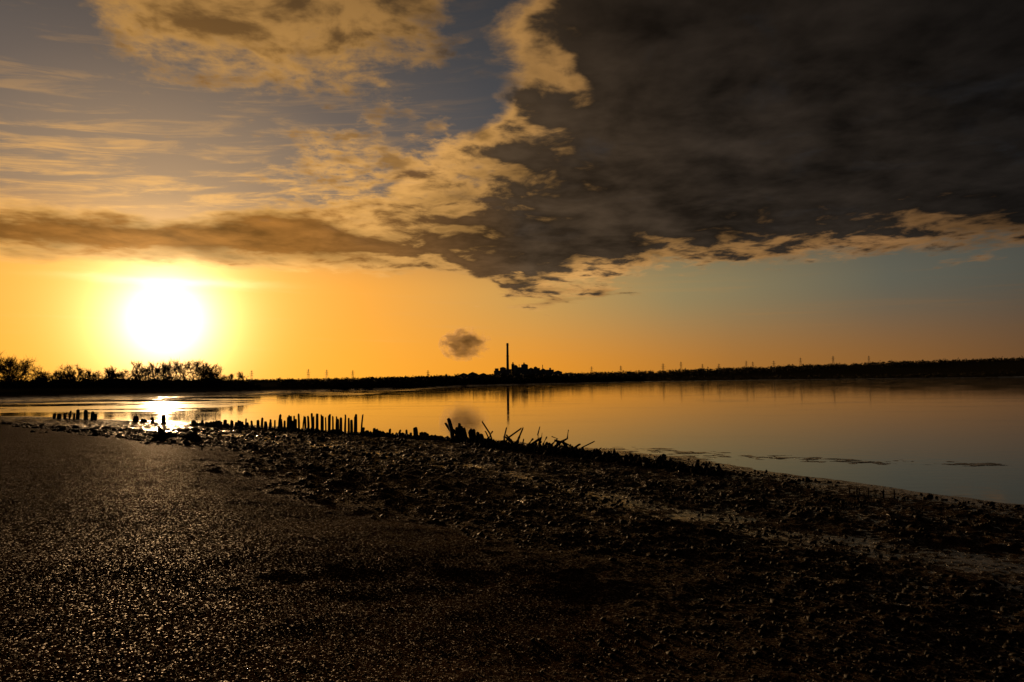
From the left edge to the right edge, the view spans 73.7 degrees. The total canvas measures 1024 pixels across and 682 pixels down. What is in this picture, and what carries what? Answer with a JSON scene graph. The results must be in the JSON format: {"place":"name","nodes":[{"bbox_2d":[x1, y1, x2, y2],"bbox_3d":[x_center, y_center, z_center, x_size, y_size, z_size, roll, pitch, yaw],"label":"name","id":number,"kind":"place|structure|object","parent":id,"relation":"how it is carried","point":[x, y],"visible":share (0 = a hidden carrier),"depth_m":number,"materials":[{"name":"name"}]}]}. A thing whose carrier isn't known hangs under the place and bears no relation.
{"place":"outdoors","nodes":[
{"label":"outdoors","id":0,"kind":"place"},
{"bbox_2d":[0,360,1023,681],"bbox_3d":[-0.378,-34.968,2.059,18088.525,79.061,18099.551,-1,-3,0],"label":"ground","id":1,"kind":"structure","parent":0,"point":[980,558],"depth_m":8.12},
{"bbox_2d":[0,352,243,387],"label":"winter tree belt","id":2,"kind":"object","parent":1,"relation":"on","point":[10,362],"visible":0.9,"depth_m":231.24,"materials":[{"name":"black plant"}]},
{"bbox_2d":[0,361,261,389],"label":"hedge undergrowth","id":3,"kind":"object","parent":1,"relation":"on","point":[133,382],"visible":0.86,"depth_m":227.46,"materials":[{"name":"black plant"}]},
{"bbox_2d":[148,427,176,440],"bbox_3d":[-13.630,3.744,26.535,1.061,0.799,0.581,3,-5,-43],"label":"driftwood stump","id":4,"kind":"object","parent":1,"relation":"on","point":[162,435],"visible":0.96,"depth_m":26.38,"materials":[{"name":"brown wood"}]},
{"bbox_2d":[179,429,203,442],"bbox_3d":[-12.468,3.815,26.632,0.937,0.792,0.687,1,-4,-20],"label":"driftwood stump","id":5,"kind":"object","parent":1,"relation":"on","point":[194,436],"visible":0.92,"depth_m":26.50,"materials":[{"name":"brown wood"}]},
{"bbox_2d":[189,421,731,476],"bbox_3d":[-6.917,4.956,35.988,40.942,0.588,4.519,-4,-5,44],"label":"seaweed debris","id":6,"kind":"object","parent":1,"relation":"on","point":[659,462],"visible":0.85,"depth_m":26.24,"materials":[{"name":"black plant"}]},
{"bbox_2d":[52,409,894,497],"bbox_3d":[-14.034,5.106,40.638,66.867,1.632,5.559,-4,-4,41],"label":"wooden groyne","id":7,"kind":"object","parent":1,"relation":"on","point":[459,432],"visible":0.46,"depth_m":39.66,"materials":[{"name":"brown wood"}]},
{"bbox_2d":[460,372,486,377],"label":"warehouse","id":8,"kind":"structure","parent":1,"relation":"on","point":[470,374],"depth_m":1418.42,"materials":[{"name":"black"}]},
{"bbox_2d":[0,456,1021,681],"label":"shingle pebbles","id":9,"kind":"object","parent":1,"relation":"on","point":[236,649],"visible":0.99,"depth_m":6.09,"materials":[{"name":"gravel"}]},
{"bbox_2d":[0,422,1023,681],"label":"mud clods","id":10,"kind":"object","parent":1,"relation":"on","point":[514,458],"visible":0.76,"depth_m":11.91,"materials":[{"name":"black soil"}]},
{"bbox_2d":[1,356,1023,389],"bbox_3d":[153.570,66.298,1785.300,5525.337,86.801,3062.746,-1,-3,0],"label":"distant trees","id":11,"kind":"object","parent":1,"relation":"on","point":[405,381],"visible":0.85,"depth_m":1047.68,"materials":[{"name":"black plant"}]},
{"bbox_2d":[525,426,541,451],"bbox_3d":[0.826,4.146,28.254,0.867,1.213,0.121,-1,-3,7],"label":"driftwood branch","id":12,"kind":"object","parent":1,"relation":"on","point":[535,441],"visible":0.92,"depth_m":28.20,"materials":[{"name":"brown wood"}]},
{"bbox_2d":[494,362,574,375],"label":"factory building","id":13,"kind":"structure","parent":1,"relation":"on","point":[523,369],"depth_m":1478.57,"materials":[{"name":"black"}]},
{"bbox_2d":[506,343,508,368],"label":"factory chimney","id":14,"kind":"object","parent":13,"relation":"attached to","point":[507,356],"visible":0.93,"depth_m":1478.90,"materials":[{"name":"black concrete"}]},
{"bbox_2d":[542,430,573,453],"bbox_3d":[1.925,4.064,27.222,1.496,1.047,0.140,0,-3,-2],"label":"driftwood branch","id":15,"kind":"object","parent":1,"relation":"on","point":[554,446],"visible":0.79,"depth_m":27.17,"materials":[{"name":"brown wood"}]},
{"bbox_2d":[0,377,1023,504],"bbox_3d":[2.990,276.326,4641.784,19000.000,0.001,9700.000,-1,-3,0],"label":"water","id":16,"kind":"structure","parent":0,"point":[921,423],"depth_m":54.77,"materials":[{"name":"orange liquid"}]},
{"bbox_2d":[0,0,1023,380],"label":"sky","id":17,"kind":"structure","parent":0,"point":[271,189],"materials":[{"name":"orange"}]}
]}

